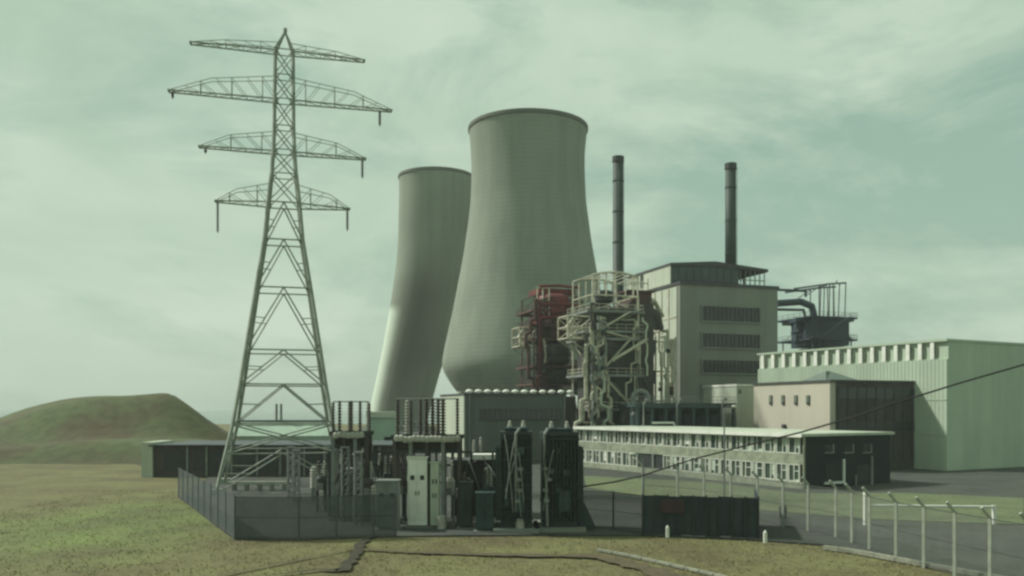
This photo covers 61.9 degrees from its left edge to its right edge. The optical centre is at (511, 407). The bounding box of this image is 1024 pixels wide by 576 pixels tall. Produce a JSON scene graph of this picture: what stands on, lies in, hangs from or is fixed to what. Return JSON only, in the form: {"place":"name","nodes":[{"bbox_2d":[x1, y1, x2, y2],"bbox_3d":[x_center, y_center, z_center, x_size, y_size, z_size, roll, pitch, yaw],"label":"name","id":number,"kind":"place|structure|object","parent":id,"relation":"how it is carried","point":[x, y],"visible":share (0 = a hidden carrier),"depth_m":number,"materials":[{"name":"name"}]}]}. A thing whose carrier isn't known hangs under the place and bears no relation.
{"place":"outdoors","nodes":[
{"label":"outdoors","id":0,"kind":"place"},
{"bbox_2d":[0,393,239,464],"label":"hill","id":1,"kind":"structure","parent":0,"point":[91,430],"depth_m":143.40,"materials":[{"name":"green plant"}]},
{"bbox_2d":[0,410,436,423],"bbox_3d":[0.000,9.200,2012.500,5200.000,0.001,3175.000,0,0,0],"label":"sea","id":2,"kind":"structure","parent":0,"point":[219,416],"depth_m":1046.83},
{"bbox_2d":[266,536,376,575],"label":"ditch","id":3,"kind":"object","parent":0,"point":[356,551],"visible":0.99,"depth_m":44.95,"materials":[{"name":"soil"}]},
{"bbox_2d":[0,424,968,575],"bbox_3d":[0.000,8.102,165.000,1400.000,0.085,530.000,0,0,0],"label":"ground","id":4,"kind":"structure","parent":0,"point":[24,485],"depth_m":49.19,"materials":[{"name":"green plant"}]},
{"bbox_2d":[217,544,366,575],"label":"footpath","id":5,"kind":"structure","parent":4,"relation":"on","point":[280,562],"depth_m":43.84,"materials":[{"name":"soil"}]},
{"bbox_2d":[133,431,1023,575],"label":"yard","id":6,"kind":"structure","parent":4,"relation":"on","point":[1000,482],"depth_m":66.44,"materials":[{"name":"grey concrete"}]},
{"bbox_2d":[227,481,290,490],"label":"cable trough","id":7,"kind":"object","parent":6,"relation":"on","point":[259,484],"visible":0.95,"depth_m":82.38,"materials":[{"name":"concrete"}]},
{"bbox_2d":[141,440,408,476],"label":"long shed","id":8,"kind":"structure","parent":6,"relation":"on","point":[168,458],"depth_m":100.00,"materials":[{"name":"grey metal"}]},
{"bbox_2d":[167,28,392,494],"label":"electricity pylon","id":9,"kind":"object","parent":6,"relation":"on","point":[243,384],"visible":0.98,"depth_m":85.06,"materials":[{"name":"metal"}]},
{"bbox_2d":[178,467,396,540],"bbox_3d":[-21.490,6.725,62.533,7.843,2.750,33.065,0,0,-44],"label":"fence","id":10,"kind":"object","parent":6,"relation":"on","point":[217,506],"visible":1,"depth_m":52.60,"materials":[{"name":"metal"}]},
{"bbox_2d":[233,404,341,439],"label":"sheet barn","id":11,"kind":"structure","parent":6,"relation":"on","point":[318,434],"depth_m":190.84,"materials":[{"name":"blue paint"}]},
{"bbox_2d":[286,446,294,499],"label":"gantry post","id":12,"kind":"object","parent":6,"relation":"on","point":[288,465],"visible":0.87,"depth_m":74.17,"materials":[{"name":"grey metal"}]},
{"bbox_2d":[292,450,300,496],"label":"gantry post","id":13,"kind":"object","parent":6,"relation":"on","point":[298,470],"visible":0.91,"depth_m":72.08,"materials":[{"name":"grey metal"}]},
{"bbox_2d":[310,466,316,500],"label":"post insulator","id":14,"kind":"object","parent":6,"relation":"on","point":[313,482],"visible":0.9,"depth_m":72.99,"materials":[{"name":"ceramic"}]},
{"bbox_2d":[316,457,326,511],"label":"circuit breaker","id":15,"kind":"object","parent":6,"relation":"on","point":[321,482],"visible":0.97,"depth_m":65.75,"materials":[{"name":"metal"}]},
{"bbox_2d":[335,463,340,494],"bbox_3d":[-12.633,5.569,61.905,0.840,4.862,1.010,0,0,0],"label":"circuit breaker","id":16,"kind":"object","parent":6,"relation":"on","point":[337,489],"visible":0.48,"depth_m":61.60,"materials":[{"name":"grey metal"}]},
{"bbox_2d":[340,446,349,519],"bbox_3d":[-11.718,5.357,60.094,0.600,5.321,0.600,0,0,0],"label":"gantry post","id":17,"kind":"object","parent":6,"relation":"on","point":[347,483],"visible":0.7,"depth_m":59.85,"materials":[{"name":"grey metal"}]},
{"bbox_2d":[346,467,352,513],"bbox_3d":[-11.619,6.117,60.952,1.050,3.767,0.999,0,0,0],"label":"post insulator","id":18,"kind":"object","parent":6,"relation":"on","point":[351,480],"visible":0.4,"depth_m":60.66,"materials":[{"name":"ceramic"}]},
{"bbox_2d":[329,401,373,520],"bbox_3d":[-11.476,3.750,61.100,2.864,8.550,2.100,0,0,0],"label":"insulator rack","id":19,"kind":"object","parent":6,"relation":"on","point":[356,440],"visible":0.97,"depth_m":60.30,"materials":[{"name":"grey metal"}]},
{"bbox_2d":[353,451,363,525],"bbox_3d":[-10.473,5.495,58.182,0.600,5.048,0.600,0,0,0],"label":"gantry post","id":20,"kind":"object","parent":6,"relation":"on","point":[355,453],"visible":0.66,"depth_m":57.94,"materials":[{"name":"grey metal"}]},
{"bbox_2d":[363,449,373,521],"bbox_3d":[-10.125,5.427,59.905,0.840,5.145,1.010,0,0,0],"label":"circuit breaker","id":21,"kind":"object","parent":6,"relation":"on","point":[368,483],"visible":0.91,"depth_m":59.73,"materials":[{"name":"metal"}]},
{"bbox_2d":[366,412,396,439],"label":"pump house","id":22,"kind":"structure","parent":6,"relation":"on","point":[382,425],"depth_m":118.30,"materials":[{"name":"metal"}]},
{"bbox_2d":[375,479,402,529],"bbox_3d":[-8.175,6.409,56.500,1.677,3.342,1.600,0,0,0],"label":"switch cabinet","id":23,"kind":"object","parent":6,"relation":"on","point":[388,486],"visible":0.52,"depth_m":55.85,"materials":[{"name":"grey metal"}]},
{"bbox_2d":[399,456,406,520],"bbox_3d":[-7.865,5.330,60.405,0.840,5.340,1.010,0,0,0],"label":"circuit breaker","id":24,"kind":"object","parent":6,"relation":"on","point":[403,485],"visible":0.61,"depth_m":60.25,"materials":[{"name":"metal"}]},
{"bbox_2d":[328,437,494,516],"bbox_3d":[-7.162,5.031,62.132,12.708,5.938,1.238,0,0,0],"label":"pipe gantry","id":25,"kind":"object","parent":6,"relation":"on","point":[381,464],"visible":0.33,"depth_m":62.40,"materials":[{"name":"metal"}]},
{"bbox_2d":[361,166,470,431],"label":"cooling tower","id":26,"kind":"structure","parent":6,"relation":"on","point":[434,207],"depth_m":289.43,"materials":[{"name":"concrete"}]},
{"bbox_2d":[405,456,429,527],"bbox_3d":[-6.325,5.661,57.500,1.594,4.838,1.300,0,0,0],"label":"switch cabinet","id":27,"kind":"object","parent":6,"relation":"on","point":[417,491],"visible":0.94,"depth_m":56.96,"materials":[{"name":"grey metal"}]},
{"bbox_2d":[390,398,463,526],"bbox_3d":[-5.728,3.667,58.100,4.850,8.716,2.100,0,0,0],"label":"insulator rack","id":28,"kind":"object","parent":6,"relation":"on","point":[426,442],"visible":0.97,"depth_m":57.32,"materials":[{"name":"grey metal"}]},
{"bbox_2d":[428,461,440,527],"bbox_3d":[-5.175,5.841,57.500,0.875,4.478,1.200,0,0,0],"label":"switch cabinet","id":29,"kind":"object","parent":6,"relation":"on","point":[434,489],"visible":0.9,"depth_m":57.05,"materials":[{"name":"metal"}]},
{"bbox_2d":[437,515,445,528],"bbox_3d":[-4.652,7.540,56.388,0.588,0.880,0.588,0,0,0],"label":"steel drum","id":30,"kind":"object","parent":6,"relation":"on","point":[441,521],"visible":1,"depth_m":56.15,"materials":[{"name":"metal"}]},
{"bbox_2d":[447,453,454,521],"bbox_3d":[-4.425,5.390,59.905,0.840,5.220,1.010,0,0,0],"label":"circuit breaker","id":31,"kind":"object","parent":6,"relation":"on","point":[450,485],"visible":0.62,"depth_m":59.75,"materials":[{"name":"grey metal"}]},
{"bbox_2d":[457,480,474,528],"bbox_3d":[-3.053,6.475,56.800,1.152,3.210,1.300,0,0,0],"label":"switch cabinet","id":32,"kind":"object","parent":6,"relation":"on","point":[465,504],"visible":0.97,"depth_m":56.26,"materials":[{"name":"metal"}]},
{"bbox_2d":[453,453,494,515],"bbox_3d":[-2.677,5.712,64.275,3.622,4.577,3.750,0,0,0],"label":"gantry","id":33,"kind":"object","parent":6,"relation":"on","point":[477,458],"visible":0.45,"depth_m":63.00,"materials":[{"name":"metal"}]},
{"bbox_2d":[473,491,494,531],"bbox_3d":[-1.755,6.770,55.600,1.447,2.620,1.500,0,0,0],"label":"switch cabinet","id":34,"kind":"object","parent":6,"relation":"on","point":[484,511],"visible":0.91,"depth_m":54.96,"materials":[{"name":"metal"}]},
{"bbox_2d":[482,457,493,490],"bbox_3d":[-1.631,5.671,57.905,0.840,4.658,1.010,0,0,0],"label":"circuit breaker","id":35,"kind":"object","parent":6,"relation":"on","point":[487,488],"visible":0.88,"depth_m":57.91,"materials":[{"name":"metal"}]},
{"bbox_2d":[440,389,575,460],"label":"workshop","id":36,"kind":"structure","parent":6,"relation":"on","point":[486,416],"depth_m":126.48,"materials":[{"name":"metal"}]},
{"bbox_2d":[479,409,561,419],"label":"window","id":37,"kind":"structure","parent":36,"relation":"in","point":[485,414],"depth_m":126.60,"materials":[{"name":"grey glass"}]},
{"bbox_2d":[493,421,538,532],"bbox_3d":[0.275,4.432,56.498,2.931,7.196,4.405,0,0,0],"label":"transformer","id":38,"kind":"object","parent":6,"relation":"on","point":[513,477],"visible":0.99,"depth_m":55.00,"materials":[{"name":"green paint"}]},
{"bbox_2d":[442,108,597,420],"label":"cooling tower","id":39,"kind":"structure","parent":6,"relation":"on","point":[528,228],"depth_m":231.79,"materials":[{"name":"concrete"}]},
{"bbox_2d":[512,284,583,395],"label":"heat exchanger","id":40,"kind":"object","parent":6,"relation":"on","point":[552,353],"visible":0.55,"depth_m":141.23,"materials":[{"name":"red paint"}]},
{"bbox_2d":[534,421,595,531],"bbox_3d":[3.466,4.453,56.898,3.993,7.154,4.405,0,0,0],"label":"transformer","id":41,"kind":"object","parent":6,"relation":"on","point":[563,507],"visible":1,"depth_m":55.28,"materials":[{"name":"green paint"}]},
{"bbox_2d":[557,271,648,437],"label":"heat exchanger","id":42,"kind":"object","parent":6,"relation":"on","point":[606,340],"visible":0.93,"depth_m":128.11,"materials":[{"name":"metal"}]},
{"bbox_2d":[583,491,643,535],"bbox_3d":[6.641,6.775,55.536,4.802,2.650,0.625,0,0,41],"label":"fence","id":43,"kind":"object","parent":6,"relation":"on","point":[600,503],"visible":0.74,"depth_m":55.84,"materials":[{"name":"grey metal"}]},
{"bbox_2d":[612,155,623,306],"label":"chimney","id":44,"kind":"object","parent":6,"relation":"on","point":[618,201],"visible":0.47,"depth_m":171.04,"materials":[{"name":"metal"}]},
{"bbox_2d":[629,452,643,493],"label":"lamp post","id":45,"kind":"object","parent":6,"relation":"on","point":[632,454],"visible":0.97,"depth_m":65.95,"materials":[{"name":"grey metal"}]},
{"bbox_2d":[617,279,663,402],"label":"duct tower","id":46,"kind":"structure","parent":6,"relation":"on","point":[652,316],"depth_m":139.21,"materials":[{"name":"grey metal"}]},
{"bbox_2d":[630,388,650,413],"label":"arched pipe","id":47,"kind":"object","parent":6,"relation":"on","point":[637,392],"visible":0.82,"depth_m":123.70,"materials":[{"name":"grey metal"}]},
{"bbox_2d":[654,329,675,402],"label":"pipe rack","id":48,"kind":"object","parent":6,"relation":"on","point":[670,348],"visible":0.54,"depth_m":143.29,"materials":[{"name":"grey metal"}]},
{"bbox_2d":[615,396,735,427],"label":"plant house","id":49,"kind":"structure","parent":6,"relation":"on","point":[699,414],"depth_m":122.60,"materials":[{"name":"metal"}]},
{"bbox_2d":[642,489,758,538],"bbox_3d":[13.492,6.700,53.945,9.592,2.600,4.720,0,0,-28],"label":"boarded fence","id":50,"kind":"object","parent":6,"relation":"on","point":[706,516],"visible":0.98,"depth_m":52.97,"materials":[{"name":"wood"}]},
{"bbox_2d":[627,261,778,402],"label":"reactor building","id":51,"kind":"structure","parent":6,"relation":"on","point":[720,322],"depth_m":153.36,"materials":[{"name":"concrete"}]},
{"bbox_2d":[701,359,759,374],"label":"window","id":52,"kind":"structure","parent":51,"relation":"in","point":[708,366],"depth_m":153.16,"materials":[{"name":"grey glass"}]},
{"bbox_2d":[725,162,736,263],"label":"chimney","id":53,"kind":"object","parent":51,"relation":"on","point":[730,210],"visible":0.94,"depth_m":160.11,"materials":[{"name":"metal"}]},
{"bbox_2d":[701,305,760,323],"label":"window","id":54,"kind":"structure","parent":51,"relation":"in","point":[709,313],"depth_m":153.19,"materials":[{"name":"grey glass"}]},
{"bbox_2d":[701,332,760,349],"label":"window","id":55,"kind":"structure","parent":51,"relation":"in","point":[709,340],"depth_m":153.19,"materials":[{"name":"grey glass"}]},
{"bbox_2d":[702,384,753,427],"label":"annex","id":56,"kind":"object","parent":6,"relation":"on","point":[742,395],"visible":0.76,"depth_m":128.91,"materials":[{"name":"white paint"}]},
{"bbox_2d":[723,405,736,495],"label":"lamp post","id":57,"kind":"object","parent":6,"relation":"on","point":[733,406],"visible":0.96,"depth_m":74.94,"materials":[{"name":"grey metal"}]},
{"bbox_2d":[573,425,894,488],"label":"office block","id":58,"kind":"structure","parent":6,"relation":"on","point":[822,458],"depth_m":90.88,"materials":[{"name":"concrete"}]},
{"bbox_2d":[614,431,621,443],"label":"window","id":59,"kind":"structure","parent":58,"relation":"in","point":[617,434],"depth_m":109.46,"materials":[{"name":"white glass"}]},
{"bbox_2d":[614,451,621,464],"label":"window","id":60,"kind":"structure","parent":58,"relation":"in","point":[617,455],"depth_m":109.54,"materials":[{"name":"white paint"}]},
{"bbox_2d":[622,431,629,443],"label":"window","id":61,"kind":"structure","parent":58,"relation":"in","point":[625,434],"depth_m":108.10,"materials":[{"name":"white glass"}]},
{"bbox_2d":[622,452,629,465],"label":"window","id":62,"kind":"structure","parent":58,"relation":"in","point":[625,455],"depth_m":108.01,"materials":[{"name":"white glass"}]},
{"bbox_2d":[630,431,637,443],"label":"window","id":63,"kind":"structure","parent":58,"relation":"in","point":[633,434],"depth_m":106.71,"materials":[{"name":"white glass"}]},
{"bbox_2d":[638,432,645,444],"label":"window","id":64,"kind":"structure","parent":58,"relation":"in","point":[641,435],"depth_m":105.36,"materials":[{"name":"white glass"}]},
{"bbox_2d":[646,432,653,444],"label":"window","id":65,"kind":"structure","parent":58,"relation":"in","point":[649,435],"depth_m":103.97,"materials":[{"name":"white glass"}]},
{"bbox_2d":[646,454,654,467],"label":"doorway","id":66,"kind":"structure","parent":58,"relation":"in","point":[648,456],"depth_m":104.26,"materials":[{"name":"metal"}]},
{"bbox_2d":[654,432,662,445],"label":"window","id":67,"kind":"structure","parent":58,"relation":"in","point":[658,436],"depth_m":102.62,"materials":[{"name":"white glass"}]},
{"bbox_2d":[655,454,662,468],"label":"doorway","id":68,"kind":"structure","parent":58,"relation":"in","point":[658,458],"depth_m":102.82,"materials":[{"name":"metal"}]},
{"bbox_2d":[663,432,671,445],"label":"window","id":69,"kind":"structure","parent":58,"relation":"in","point":[667,437],"depth_m":101.35,"materials":[{"name":"white glass"}]},
{"bbox_2d":[663,455,671,469],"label":"window","id":70,"kind":"structure","parent":58,"relation":"in","point":[667,459],"depth_m":101.33,"materials":[{"name":"white glass"}]},
{"bbox_2d":[672,433,680,446],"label":"window","id":71,"kind":"structure","parent":58,"relation":"in","point":[676,437],"depth_m":100.03,"materials":[{"name":"white paint"}]},
{"bbox_2d":[681,433,689,446],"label":"window","id":72,"kind":"structure","parent":58,"relation":"in","point":[685,437],"depth_m":98.64,"materials":[{"name":"white glass"}]},
{"bbox_2d":[681,456,689,471],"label":"window","id":73,"kind":"structure","parent":58,"relation":"in","point":[685,466],"depth_m":98.67,"materials":[{"name":"white glass"}]},
{"bbox_2d":[690,433,699,447],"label":"window","id":74,"kind":"structure","parent":58,"relation":"in","point":[694,438],"depth_m":97.30,"materials":[{"name":"white glass"}]},
{"bbox_2d":[690,457,699,472],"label":"window","id":75,"kind":"structure","parent":58,"relation":"in","point":[694,464],"depth_m":97.26,"materials":[{"name":"white glass"}]},
{"bbox_2d":[700,434,709,448],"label":"window","id":76,"kind":"structure","parent":58,"relation":"in","point":[704,438],"depth_m":95.73,"materials":[{"name":"white glass"}]},
{"bbox_2d":[700,458,709,472],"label":"window","id":77,"kind":"structure","parent":58,"relation":"in","point":[704,462],"depth_m":95.73,"materials":[{"name":"white glass"}]},
{"bbox_2d":[710,434,719,448],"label":"window","id":78,"kind":"structure","parent":58,"relation":"in","point":[714,438],"depth_m":94.47,"materials":[{"name":"white glass"}]},
{"bbox_2d":[710,458,719,473],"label":"window","id":79,"kind":"structure","parent":58,"relation":"in","point":[714,463],"depth_m":94.49,"materials":[{"name":"white glass"}]},
{"bbox_2d":[720,435,730,449],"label":"window","id":80,"kind":"structure","parent":58,"relation":"in","point":[727,437],"depth_m":93.01,"materials":[{"name":"white paint"}]},
{"bbox_2d":[720,459,730,474],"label":"window","id":81,"kind":"structure","parent":58,"relation":"in","point":[727,462],"depth_m":93.19,"materials":[{"name":"white paint"}]},
{"bbox_2d":[731,435,740,449],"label":"window","id":82,"kind":"structure","parent":58,"relation":"in","point":[735,439],"depth_m":91.70,"materials":[{"name":"white paint"}]},
{"bbox_2d":[731,460,741,475],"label":"window","id":83,"kind":"structure","parent":58,"relation":"in","point":[735,464],"depth_m":91.77,"materials":[{"name":"white paint"}]},
{"bbox_2d":[741,435,752,450],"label":"window","id":84,"kind":"structure","parent":58,"relation":"in","point":[745,439],"depth_m":90.41,"materials":[{"name":"white glass"}]},
{"bbox_2d":[741,460,752,476],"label":"window","id":85,"kind":"structure","parent":58,"relation":"in","point":[746,466],"depth_m":90.43,"materials":[{"name":"white glass"}]},
{"bbox_2d":[753,436,763,451],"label":"window","id":86,"kind":"structure","parent":58,"relation":"in","point":[759,447],"depth_m":89.10,"materials":[{"name":"white glass"}]},
{"bbox_2d":[753,461,763,477],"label":"window","id":87,"kind":"structure","parent":58,"relation":"in","point":[758,467],"depth_m":89.10,"materials":[{"name":"white glass"}]},
{"bbox_2d":[764,436,775,451],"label":"window","id":88,"kind":"structure","parent":58,"relation":"in","point":[769,446],"depth_m":87.65,"materials":[{"name":"white glass"}]},
{"bbox_2d":[764,462,775,479],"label":"window","id":89,"kind":"structure","parent":58,"relation":"in","point":[769,468],"depth_m":87.69,"materials":[{"name":"white glass"}]},
{"bbox_2d":[776,437,787,452],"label":"window","id":90,"kind":"structure","parent":58,"relation":"in","point":[781,443],"depth_m":86.23,"materials":[{"name":"white paint"}]},
{"bbox_2d":[776,463,787,480],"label":"window","id":91,"kind":"structure","parent":58,"relation":"in","point":[781,468],"depth_m":86.29,"materials":[{"name":"white glass"}]},
{"bbox_2d":[788,437,800,453],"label":"window","id":92,"kind":"structure","parent":58,"relation":"in","point":[794,443],"depth_m":85.02,"materials":[{"name":"white glass"}]},
{"bbox_2d":[788,464,800,481],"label":"window","id":93,"kind":"structure","parent":58,"relation":"in","point":[794,470],"depth_m":84.95,"materials":[{"name":"white glass"}]},
{"bbox_2d":[824,459,844,483],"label":"window","id":94,"kind":"structure","parent":58,"relation":"in","point":[835,471],"depth_m":86.33,"materials":[{"name":"grey glass"}]},
{"bbox_2d":[856,456,872,484],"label":"door","id":95,"kind":"structure","parent":58,"relation":"in","point":[864,473],"depth_m":88.79,"materials":[{"name":"metal"}]},
{"bbox_2d":[778,280,857,350],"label":"heat exchanger","id":96,"kind":"object","parent":6,"relation":"on","point":[813,330],"visible":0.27,"depth_m":185.10,"materials":[{"name":"blue paint"}]},
{"bbox_2d":[752,371,914,468],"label":"buff building","id":97,"kind":"structure","parent":6,"relation":"on","point":[823,398],"depth_m":111.35,"materials":[{"name":"concrete"}]},
{"bbox_2d":[838,387,914,461],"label":"window","id":98,"kind":"structure","parent":97,"relation":"in","point":[847,393],"depth_m":110.31,"materials":[{"name":"black glass"}]},
{"bbox_2d":[757,339,1023,470],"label":"turbine hall","id":99,"kind":"structure","parent":6,"relation":"on","point":[975,424],"depth_m":112.43,"materials":[{"name":"white paint"}]},
{"bbox_2d":[863,492,995,524],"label":"barrier gate","id":100,"kind":"structure","parent":6,"relation":"on","point":[993,507],"depth_m":58.39,"materials":[{"name":"white metal"}]},
{"bbox_3d":[31.500,2.700,47.000,1.600,10.600,0.340,0,0,0],"label":"utility pole","id":101,"kind":"object","parent":6,"relation":"on","visible":0},
{"bbox_2d":[580,364,1023,487],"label":"overhead cable","id":102,"kind":"object","parent":101,"relation":"attached to","point":[808,429],"visible":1,"depth_m":50.73,"materials":[{"name":"rubber"}]},
{"bbox_2d":[596,548,726,575],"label":"kerb","id":103,"kind":"structure","parent":4,"relation":"on","point":[661,562],"depth_m":43.98,"materials":[{"name":"concrete"}]},
{"bbox_2d":[638,461,1023,575],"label":"security fence","id":104,"kind":"object","parent":4,"relation":"on","point":[782,503],"visible":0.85,"depth_m":47.71,"materials":[{"name":"grey metal"}]},
{"bbox_2d":[822,545,1002,575],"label":"kerb","id":105,"kind":"structure","parent":4,"relation":"on","point":[875,555],"depth_m":44.91,"materials":[{"name":"concrete"}]},
{"bbox_2d":[0,0,1023,409],"label":"sky","id":106,"kind":"structure","parent":0,"point":[876,146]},
{"bbox_2d":[363,549,683,575],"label":"track","id":107,"kind":"structure","parent":0,"point":[646,569],"depth_m":45.59,"materials":[{"name":"soil"}]},
{"bbox_2d":[584,476,1023,524],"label":"verge","id":108,"kind":"structure","parent":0,"point":[1010,509],"depth_m":73.25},
{"bbox_2d":[587,496,1023,553],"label":"road","id":109,"kind":"structure","parent":0,"point":[766,524],"depth_m":54.22,"materials":[{"name":"grey asphalt"}]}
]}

